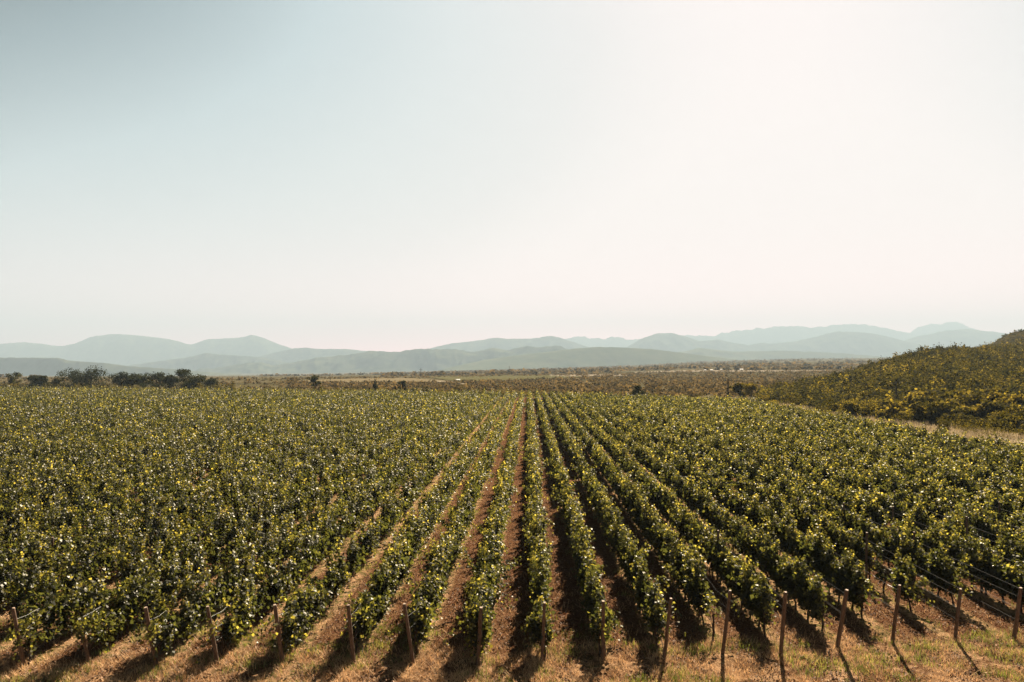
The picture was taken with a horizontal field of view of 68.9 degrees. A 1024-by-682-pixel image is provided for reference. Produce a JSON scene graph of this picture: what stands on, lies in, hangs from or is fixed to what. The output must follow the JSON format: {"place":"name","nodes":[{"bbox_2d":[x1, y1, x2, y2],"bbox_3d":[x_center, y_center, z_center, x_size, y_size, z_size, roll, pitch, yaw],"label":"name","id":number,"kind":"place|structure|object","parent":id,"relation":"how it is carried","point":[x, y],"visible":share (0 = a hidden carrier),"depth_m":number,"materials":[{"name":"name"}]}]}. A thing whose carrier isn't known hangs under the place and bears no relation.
{"place":"outdoors","nodes":[
{"label":"outdoors","id":0,"kind":"place"},
{"bbox_2d":[0,357,238,375],"bbox_3d":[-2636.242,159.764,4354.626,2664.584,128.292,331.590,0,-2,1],"label":"hill","id":1,"kind":"structure","parent":0,"point":[39,366],"depth_m":4292.71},
{"bbox_2d":[0,334,291,365],"bbox_3d":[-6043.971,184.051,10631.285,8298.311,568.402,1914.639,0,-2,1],"label":"mountain","id":2,"kind":"structure","parent":0,"point":[123,349],"depth_m":10281.39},
{"bbox_2d":[129,353,288,370],"bbox_3d":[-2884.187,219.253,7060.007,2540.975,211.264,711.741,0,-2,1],"label":"hill","id":3,"kind":"structure","parent":0,"point":[204,361],"depth_m":6952.44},
{"bbox_2d":[260,348,366,362],"bbox_3d":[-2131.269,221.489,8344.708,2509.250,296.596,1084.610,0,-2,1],"label":"hill","id":4,"kind":"structure","parent":0,"point":[294,355],"depth_m":8222.04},
{"bbox_2d":[299,378,445,381],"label":"field","id":5,"kind":"structure","parent":0,"point":[387,379],"depth_m":443.91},
{"bbox_2d":[196,346,567,373],"bbox_3d":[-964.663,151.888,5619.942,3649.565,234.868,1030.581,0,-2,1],"label":"hill","id":6,"kind":"structure","parent":0,"point":[411,360],"depth_m":5427.88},
{"bbox_2d":[0,358,883,402],"bbox_3d":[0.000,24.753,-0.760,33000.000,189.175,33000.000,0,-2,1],"label":"ground","id":7,"kind":"structure","parent":0,"point":[248,376],"depth_m":756.70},
{"bbox_2d":[64,365,108,388],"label":"broadleaf tree","id":8,"kind":"object","parent":7,"relation":"on","point":[89,375],"visible":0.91,"depth_m":257.85,"materials":[{"name":"green plant"}]},
{"bbox_2d":[137,371,171,387],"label":"broadleaf tree","id":9,"kind":"object","parent":7,"relation":"on","point":[159,377],"visible":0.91,"depth_m":252.88,"materials":[{"name":"green plant"}]},
{"bbox_2d":[0,368,855,396],"bbox_3d":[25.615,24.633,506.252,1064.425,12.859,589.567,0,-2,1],"label":"plain scrub","id":10,"kind":"object","parent":7,"relation":"on","point":[614,385],"visible":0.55,"depth_m":346.87,"materials":[{"name":"green plant"}]},
{"bbox_2d":[0,357,889,377],"bbox_3d":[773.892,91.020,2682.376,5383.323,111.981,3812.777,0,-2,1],"label":"distant woodland","id":11,"kind":"object","parent":7,"relation":"on","point":[749,365],"visible":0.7,"depth_m":1085.53,"materials":[{"name":"green plant"}]},
{"bbox_2d":[430,375,580,380],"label":"field","id":12,"kind":"structure","parent":0,"point":[500,377],"depth_m":545.74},
{"bbox_2d":[430,336,587,351],"bbox_3d":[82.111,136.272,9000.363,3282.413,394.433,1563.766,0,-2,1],"label":"mountain","id":13,"kind":"structure","parent":0,"point":[498,343],"depth_m":8823.46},
{"bbox_2d":[0,397,1023,681],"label":"vineyard soil","id":14,"kind":"structure","parent":0,"point":[970,617],"depth_m":26.90,"materials":[{"name":"soil"}]},
{"bbox_2d":[11,607,25,665],"bbox_3d":[-15.332,9.324,23.239,0.139,2.199,0.622,0,-2,9],"label":"end post","id":15,"kind":"object","parent":14,"relation":"on","point":[20,648],"visible":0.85,"depth_m":23.17,"materials":[{"name":"brown wood"}]},
{"bbox_2d":[0,388,238,414],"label":"vine hedge","id":16,"kind":"object","parent":14,"relation":"on","point":[55,405],"visible":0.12,"depth_m":152.34,"materials":[{"name":"green plant"}]},
{"bbox_2d":[0,387,247,414],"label":"vine hedge","id":17,"kind":"object","parent":14,"relation":"on","point":[147,399],"visible":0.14,"depth_m":153.38,"materials":[{"name":"green plant"}]},
{"bbox_2d":[0,388,255,417],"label":"vine hedge","id":18,"kind":"object","parent":14,"relation":"on","point":[74,405],"visible":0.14,"depth_m":144.52,"materials":[{"name":"green plant"}]},
{"bbox_2d":[4,388,251,415],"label":"vine hedge","id":19,"kind":"object","parent":14,"relation":"on","point":[137,400],"visible":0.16,"depth_m":157.82,"materials":[{"name":"green plant"}]},
{"bbox_2d":[6,387,263,419],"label":"vine hedge","id":20,"kind":"object","parent":14,"relation":"on","point":[77,407],"visible":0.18,"depth_m":143.47,"materials":[{"name":"green plant"}]},
{"bbox_2d":[0,387,271,418],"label":"vine hedge","id":21,"kind":"object","parent":14,"relation":"on","point":[159,401],"visible":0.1,"depth_m":136.95,"materials":[{"name":"green plant"}]},
{"bbox_2d":[0,387,278,421],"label":"vine hedge","id":22,"kind":"object","parent":14,"relation":"on","point":[124,403],"visible":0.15,"depth_m":142.22,"materials":[{"name":"green plant"}]},
{"bbox_2d":[1,388,280,422],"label":"vine hedge","id":23,"kind":"object","parent":14,"relation":"on","point":[128,407],"visible":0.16,"depth_m":131.35,"materials":[{"name":"green plant"}]},
{"bbox_2d":[0,389,293,425],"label":"vine hedge","id":24,"kind":"object","parent":14,"relation":"on","point":[115,409],"visible":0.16,"depth_m":126.20,"materials":[{"name":"green plant"}]},
{"bbox_2d":[10,388,288,422],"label":"vine hedge","id":25,"kind":"object","parent":14,"relation":"on","point":[74,414],"visible":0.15,"depth_m":126.99,"materials":[{"name":"green plant"}]},
{"bbox_2d":[0,387,302,427],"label":"vine hedge","id":26,"kind":"object","parent":14,"relation":"on","point":[66,417],"visible":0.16,"depth_m":129.41,"materials":[{"name":"green plant"}]},
{"bbox_2d":[0,389,306,430],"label":"vine hedge","id":27,"kind":"object","parent":14,"relation":"on","point":[123,411],"visible":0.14,"depth_m":126.63,"materials":[{"name":"green plant"}]},
{"bbox_2d":[0,387,316,432],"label":"vine hedge","id":28,"kind":"object","parent":14,"relation":"on","point":[70,420],"visible":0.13,"depth_m":114.79,"materials":[{"name":"green plant"}]},
{"bbox_2d":[0,388,322,435],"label":"vine hedge","id":29,"kind":"object","parent":14,"relation":"on","point":[13,429],"visible":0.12,"depth_m":107.63,"materials":[{"name":"green plant"}]},
{"bbox_2d":[0,388,326,436],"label":"vine hedge","id":30,"kind":"object","parent":14,"relation":"on","point":[119,418],"visible":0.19,"depth_m":116.38,"materials":[{"name":"green plant"}]},
{"bbox_2d":[0,388,333,441],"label":"vine hedge","id":31,"kind":"object","parent":14,"relation":"on","point":[61,428],"visible":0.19,"depth_m":112.70,"materials":[{"name":"green plant"}]},
{"bbox_2d":[0,390,335,441],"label":"vine hedge","id":32,"kind":"object","parent":14,"relation":"on","point":[163,415],"visible":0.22,"depth_m":105.45,"materials":[{"name":"green plant"}]},
{"bbox_2d":[0,387,343,450],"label":"vine hedge","id":33,"kind":"object","parent":14,"relation":"on","point":[157,419],"visible":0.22,"depth_m":103.19,"materials":[{"name":"green plant"}]},
{"bbox_2d":[0,388,358,452],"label":"vine hedge","id":34,"kind":"object","parent":14,"relation":"on","point":[4,447],"visible":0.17,"depth_m":93.76,"materials":[{"name":"green plant"}]},
{"bbox_2d":[11,387,349,446],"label":"vine hedge","id":35,"kind":"object","parent":14,"relation":"on","point":[123,426],"visible":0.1,"depth_m":99.50,"materials":[{"name":"green plant"}]},
{"bbox_2d":[1,389,365,457],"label":"vine hedge","id":36,"kind":"object","parent":14,"relation":"on","point":[14,450],"visible":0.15,"depth_m":87.42,"materials":[{"name":"green plant"}]},
{"bbox_2d":[0,388,373,462],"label":"vine hedge","id":37,"kind":"object","parent":14,"relation":"on","point":[27,448],"visible":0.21,"depth_m":87.87,"materials":[{"name":"green plant"}]},
{"bbox_2d":[0,389,378,465],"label":"vine hedge","id":38,"kind":"object","parent":14,"relation":"on","point":[52,452],"visible":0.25,"depth_m":87.56,"materials":[{"name":"green plant"}]},
{"bbox_2d":[0,389,386,471],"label":"vine hedge","id":39,"kind":"object","parent":14,"relation":"on","point":[13,459],"visible":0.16,"depth_m":83.89,"materials":[{"name":"green plant"}]},
{"bbox_2d":[0,390,388,479],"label":"vine hedge","id":40,"kind":"object","parent":14,"relation":"on","point":[90,451],"visible":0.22,"depth_m":74.07,"materials":[{"name":"green plant"}]},
{"bbox_2d":[0,389,398,488],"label":"vine hedge","id":41,"kind":"object","parent":14,"relation":"on","point":[72,461],"visible":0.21,"depth_m":69.30,"materials":[{"name":"green plant"}]},
{"bbox_2d":[0,388,404,494],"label":"vine hedge","id":42,"kind":"object","parent":14,"relation":"on","point":[145,451],"visible":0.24,"depth_m":75.64,"materials":[{"name":"green plant"}]},
{"bbox_2d":[0,389,411,499],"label":"vine hedge","id":43,"kind":"object","parent":14,"relation":"on","point":[121,461],"visible":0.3,"depth_m":67.26,"materials":[{"name":"green plant"}]},
{"bbox_2d":[0,387,417,515],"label":"vine hedge","id":44,"kind":"object","parent":14,"relation":"on","point":[66,475],"visible":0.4,"depth_m":59.52,"materials":[{"name":"green plant"}]},
{"bbox_2d":[0,390,425,521],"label":"vine hedge","id":45,"kind":"object","parent":14,"relation":"on","point":[130,473],"visible":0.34,"depth_m":56.02,"materials":[{"name":"green plant"}]},
{"bbox_2d":[0,389,430,531],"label":"vine hedge","id":46,"kind":"object","parent":14,"relation":"on","point":[17,512],"visible":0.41,"depth_m":59.90,"materials":[{"name":"green plant"}]},
{"bbox_2d":[0,388,436,543],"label":"vine hedge","id":47,"kind":"object","parent":14,"relation":"on","point":[10,535],"visible":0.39,"depth_m":45.49,"materials":[{"name":"green plant"}]},
{"bbox_2d":[0,389,443,562],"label":"vine hedge","id":48,"kind":"object","parent":14,"relation":"on","point":[112,509],"visible":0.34,"depth_m":47.24,"materials":[{"name":"green plant"}]},
{"bbox_2d":[0,389,453,581],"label":"vine hedge","id":49,"kind":"object","parent":14,"relation":"on","point":[31,550],"visible":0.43,"depth_m":43.98,"materials":[{"name":"green plant"}]},
{"bbox_2d":[0,389,457,609],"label":"vine hedge","id":50,"kind":"object","parent":14,"relation":"on","point":[151,518],"visible":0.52,"depth_m":38.54,"materials":[{"name":"green plant"}]},
{"bbox_2d":[5,390,465,634],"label":"vine hedge","id":51,"kind":"object","parent":14,"relation":"on","point":[69,578],"visible":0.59,"depth_m":35.22,"materials":[{"name":"green plant"}]},
{"bbox_2d":[3,389,472,671],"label":"vine hedge","id":52,"kind":"object","parent":14,"relation":"on","point":[74,604],"visible":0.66,"depth_m":30.44,"materials":[{"name":"green plant"}]},
{"bbox_2d":[68,388,480,661],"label":"vine hedge","id":53,"kind":"object","parent":14,"relation":"on","point":[141,598],"visible":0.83,"depth_m":32.75,"materials":[{"name":"green plant"}]},
{"bbox_2d":[273,604,284,661],"bbox_3d":[-7.318,9.326,23.501,0.149,2.222,0.646,0,-2,15],"label":"end post","id":54,"kind":"object","parent":14,"relation":"on","point":[279,639],"visible":0.83,"depth_m":23.41,"materials":[{"name":"brown wood"}]},
{"bbox_2d":[135,388,488,667],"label":"vine hedge","id":55,"kind":"object","parent":14,"relation":"on","point":[185,620],"visible":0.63,"depth_m":30.17,"materials":[{"name":"green plant"}]},
{"bbox_2d":[193,389,494,664],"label":"vine hedge","id":56,"kind":"object","parent":14,"relation":"on","point":[246,605],"visible":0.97,"depth_m":33.28,"materials":[{"name":"green plant"}]},
{"bbox_2d":[346,604,355,662],"bbox_3d":[-5.056,9.321,23.497,0.131,2.222,0.615,0,-2,12],"label":"end post","id":57,"kind":"object","parent":14,"relation":"on","point":[352,649],"visible":0.87,"depth_m":23.42,"materials":[{"name":"brown wood"}]},
{"bbox_2d":[247,390,501,658],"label":"vine hedge","id":58,"kind":"object","parent":14,"relation":"on","point":[311,600],"visible":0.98,"depth_m":33.02,"materials":[{"name":"green plant"}]},
{"bbox_2d":[403,603,414,663],"bbox_3d":[-3.218,9.297,23.418,0.128,2.285,0.663,-1,-2,28],"label":"end post","id":59,"kind":"object","parent":14,"relation":"on","point":[408,633],"visible":0.88,"depth_m":23.33,"materials":[{"name":"brown wood"}]},
{"bbox_2d":[340,389,510,652],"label":"vine hedge","id":60,"kind":"object","parent":14,"relation":"on","point":[371,610],"visible":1,"depth_m":34.12,"materials":[{"name":"green plant"}]},
{"bbox_2d":[385,390,518,653],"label":"vine hedge","id":61,"kind":"object","parent":14,"relation":"on","point":[444,554],"visible":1,"depth_m":32.93,"materials":[{"name":"green plant"}]},
{"bbox_2d":[476,607,482,664],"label":"end post","id":62,"kind":"object","parent":14,"relation":"on","point":[479,635],"visible":0.85,"depth_m":23.23,"materials":[{"name":"brown wood"}]},
{"bbox_2d":[442,390,525,662],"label":"vine hedge","id":63,"kind":"object","parent":14,"relation":"on","point":[485,580],"visible":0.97,"depth_m":29.71,"materials":[{"name":"green plant"}]},
{"bbox_2d":[0,567,1023,681],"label":"dry grass","id":64,"kind":"structure","parent":14,"relation":"on","point":[59,665],"depth_m":23.48,"materials":[{"name":"plant"}]},
{"bbox_2d":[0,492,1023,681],"bbox_3d":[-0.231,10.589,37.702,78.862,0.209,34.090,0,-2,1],"label":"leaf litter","id":65,"kind":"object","parent":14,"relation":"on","point":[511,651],"visible":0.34,"depth_m":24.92,"materials":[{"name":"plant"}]},
{"bbox_2d":[520,390,556,659],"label":"vine hedge","id":66,"kind":"object","parent":14,"relation":"on","point":[539,554],"visible":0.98,"depth_m":33.37,"materials":[{"name":"green plant"}]},
{"bbox_2d":[534,388,622,656],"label":"vine hedge","id":67,"kind":"object","parent":14,"relation":"on","point":[588,574],"visible":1,"depth_m":32.07,"materials":[{"name":"green plant"}]},
{"bbox_2d":[601,600,604,659],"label":"end post","id":68,"kind":"object","parent":14,"relation":"on","point":[603,631],"visible":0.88,"depth_m":23.69,"materials":[{"name":"brown wood"}]},
{"bbox_2d":[542,390,685,648],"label":"vine hedge","id":69,"kind":"object","parent":14,"relation":"on","point":[633,561],"visible":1,"depth_m":33.44,"materials":[{"name":"green plant"}]},
{"bbox_2d":[550,391,739,638],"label":"vine hedge","id":70,"kind":"object","parent":14,"relation":"on","point":[682,567],"visible":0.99,"depth_m":35.73,"materials":[{"name":"green plant"}]},
{"bbox_2d":[662,598,672,659],"bbox_3d":[4.929,9.278,23.744,0.125,2.347,0.629,1,-2,-17],"label":"end post","id":71,"kind":"object","parent":14,"relation":"on","point":[667,629],"visible":0.87,"depth_m":23.67,"materials":[{"name":"brown wood"}]},
{"bbox_2d":[557,391,778,637],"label":"vine hedge","id":72,"kind":"object","parent":14,"relation":"on","point":[746,589],"visible":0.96,"depth_m":35.62,"materials":[{"name":"green plant"}]},
{"bbox_2d":[565,390,834,630],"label":"vine hedge","id":73,"kind":"object","parent":14,"relation":"on","point":[802,589],"visible":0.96,"depth_m":36.19,"materials":[{"name":"green plant"}]},
{"bbox_2d":[721,590,730,654],"bbox_3d":[6.929,9.241,24.197,0.126,2.483,0.631,1,-2,-17],"label":"end post","id":74,"kind":"object","parent":14,"relation":"on","point":[726,624],"visible":0.87,"depth_m":24.12,"materials":[{"name":"brown wood"}]},
{"bbox_2d":[574,392,881,620],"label":"vine hedge","id":75,"kind":"object","parent":14,"relation":"on","point":[820,558],"visible":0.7,"depth_m":36.38,"materials":[{"name":"green plant"}]},
{"bbox_2d":[583,391,934,610],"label":"vine hedge","id":76,"kind":"object","parent":14,"relation":"on","point":[842,537],"visible":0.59,"depth_m":39.02,"materials":[{"name":"green plant"}]},
{"bbox_2d":[779,591,786,654],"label":"end post","id":77,"kind":"object","parent":14,"relation":"on","point":[782,630],"visible":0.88,"depth_m":24.12,"materials":[{"name":"brown wood"}]},
{"bbox_2d":[591,392,975,605],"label":"vine hedge","id":78,"kind":"object","parent":14,"relation":"on","point":[934,569],"visible":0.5,"depth_m":37.54,"materials":[{"name":"green plant"}]},
{"bbox_2d":[599,390,1023,614],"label":"vine hedge","id":79,"kind":"object","parent":14,"relation":"on","point":[984,560],"visible":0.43,"depth_m":35.35,"materials":[{"name":"green plant"}]},
{"bbox_2d":[609,392,1023,575],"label":"vine hedge","id":80,"kind":"object","parent":14,"relation":"on","point":[1011,549],"visible":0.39,"depth_m":43.44,"materials":[{"name":"green plant"}]},
{"bbox_2d":[619,392,1023,560],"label":"vine hedge","id":81,"kind":"object","parent":14,"relation":"on","point":[938,505],"visible":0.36,"depth_m":45.56,"materials":[{"name":"green plant"}]},
{"bbox_2d":[624,392,1023,535],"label":"vine hedge","id":82,"kind":"object","parent":14,"relation":"on","point":[1014,520],"visible":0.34,"depth_m":52.19,"materials":[{"name":"green plant"}]},
{"bbox_2d":[635,391,1023,516],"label":"vine hedge","id":83,"kind":"object","parent":14,"relation":"on","point":[1004,506],"visible":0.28,"depth_m":55.51,"materials":[{"name":"green plant"}]},
{"bbox_2d":[644,393,1023,509],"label":"vine hedge","id":84,"kind":"object","parent":14,"relation":"on","point":[955,480],"visible":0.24,"depth_m":57.51,"materials":[{"name":"green plant"}]},
{"bbox_2d":[654,394,1023,498],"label":"vine hedge","id":85,"kind":"object","parent":14,"relation":"on","point":[974,474],"visible":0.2,"depth_m":68.04,"materials":[{"name":"green plant"}]},
{"bbox_2d":[835,589,848,646],"bbox_3d":[10.953,9.339,24.836,0.143,2.292,0.650,1,-2,-18],"label":"end post","id":86,"kind":"object","parent":14,"relation":"on","point":[841,621],"visible":0.88,"depth_m":24.75,"materials":[{"name":"brown wood"}]},
{"bbox_2d":[662,395,1023,491],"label":"vine hedge","id":87,"kind":"object","parent":14,"relation":"on","point":[1015,482],"visible":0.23,"depth_m":65.48,"materials":[{"name":"green plant"}]},
{"bbox_2d":[672,394,1023,479],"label":"vine hedge","id":88,"kind":"object","parent":14,"relation":"on","point":[892,447],"visible":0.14,"depth_m":79.98,"materials":[{"name":"green plant"}]},
{"bbox_2d":[682,395,1023,476],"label":"vine hedge","id":89,"kind":"object","parent":14,"relation":"on","point":[971,457],"visible":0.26,"depth_m":72.87,"materials":[{"name":"green plant"}]},
{"bbox_2d":[696,394,1023,472],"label":"vine hedge","id":90,"kind":"object","parent":14,"relation":"on","point":[1018,464],"visible":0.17,"depth_m":81.58,"materials":[{"name":"green plant"}]},
{"bbox_2d":[704,396,1023,464],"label":"vine hedge","id":91,"kind":"object","parent":14,"relation":"on","point":[1002,455],"visible":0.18,"depth_m":79.20,"materials":[{"name":"green plant"}]},
{"bbox_2d":[714,394,1023,460],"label":"vine hedge","id":92,"kind":"object","parent":14,"relation":"on","point":[919,434],"visible":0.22,"depth_m":83.77,"materials":[{"name":"green plant"}]},
{"bbox_2d":[724,395,1023,455],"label":"vine hedge","id":93,"kind":"object","parent":14,"relation":"on","point":[894,429],"visible":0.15,"depth_m":92.11,"materials":[{"name":"green plant"}]},
{"bbox_2d":[735,395,1023,449],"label":"vine hedge","id":94,"kind":"object","parent":14,"relation":"on","point":[998,442],"visible":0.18,"depth_m":93.97,"materials":[{"name":"green plant"}]},
{"bbox_2d":[890,584,900,643],"bbox_3d":[12.949,9.332,25.220,0.126,2.334,0.610,0,-2,-6],"label":"end post","id":95,"kind":"object","parent":14,"relation":"on","point":[895,613],"visible":0.86,"depth_m":25.14,"materials":[{"name":"brown wood"}]},
{"bbox_2d":[1011,587,1022,638],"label":"end post","id":96,"kind":"object","parent":14,"relation":"on","point":[1017,615],"visible":0.86,"depth_m":25.38,"materials":[{"name":"brown wood"}]},
{"bbox_2d":[0,505,1023,681],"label":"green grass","id":97,"kind":"structure","parent":0,"point":[690,647],"depth_m":24.27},
{"bbox_2d":[0,0,1023,351],"label":"sky","id":98,"kind":"structure","parent":0,"point":[362,175],"materials":[{"name":"white"}]},
{"bbox_2d":[440,347,736,370],"bbox_3d":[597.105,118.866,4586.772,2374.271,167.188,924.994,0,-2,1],"label":"hill","id":99,"kind":"structure","parent":0,"point":[598,356],"depth_m":4411.53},
{"bbox_2d":[565,324,917,347],"bbox_3d":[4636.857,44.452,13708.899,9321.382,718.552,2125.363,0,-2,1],"label":"mountain","id":100,"kind":"structure","parent":0,"point":[777,334],"depth_m":13467.53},
{"bbox_2d":[627,331,933,357],"bbox_3d":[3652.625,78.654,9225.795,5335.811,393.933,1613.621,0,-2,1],"label":"mountain","id":101,"kind":"structure","parent":0,"point":[862,343],"depth_m":8951.55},
{"bbox_2d":[681,348,888,359],"bbox_3d":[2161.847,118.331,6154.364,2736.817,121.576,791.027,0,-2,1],"label":"hill","id":102,"kind":"structure","parent":0,"point":[754,355],"depth_m":6015.31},
{"bbox_2d":[749,349,1018,431],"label":"hillside","id":103,"kind":"structure","parent":0,"point":[950,388],"depth_m":207.19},
{"bbox_2d":[753,341,1023,425],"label":"hillside scrub","id":104,"kind":"object","parent":103,"relation":"on","point":[924,364],"visible":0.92,"depth_m":196.26,"materials":[{"name":"green plant"}]},
{"bbox_2d":[883,399,913,417],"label":"hillside shrub","id":105,"kind":"object","parent":103,"relation":"on","point":[895,406],"visible":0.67,"depth_m":124.64,"materials":[{"name":"green plant"}]},
{"bbox_2d":[976,398,1007,418],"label":"hillside shrub","id":106,"kind":"object","parent":103,"relation":"on","point":[990,407],"visible":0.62,"depth_m":113.85,"materials":[{"name":"green plant"}]},
{"bbox_2d":[774,403,1023,446],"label":"verge grass","id":107,"kind":"structure","parent":0,"point":[919,424],"depth_m":104.56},
{"bbox_2d":[910,322,977,335],"bbox_3d":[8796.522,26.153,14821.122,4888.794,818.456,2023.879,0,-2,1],"label":"mountain","id":108,"kind":"structure","parent":0,"point":[928,329],"depth_m":14655.10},
{"bbox_2d":[905,329,1004,347],"bbox_3d":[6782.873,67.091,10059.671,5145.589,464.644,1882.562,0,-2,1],"label":"mountain","id":109,"kind":"structure","parent":0,"point":[968,337],"depth_m":9813.01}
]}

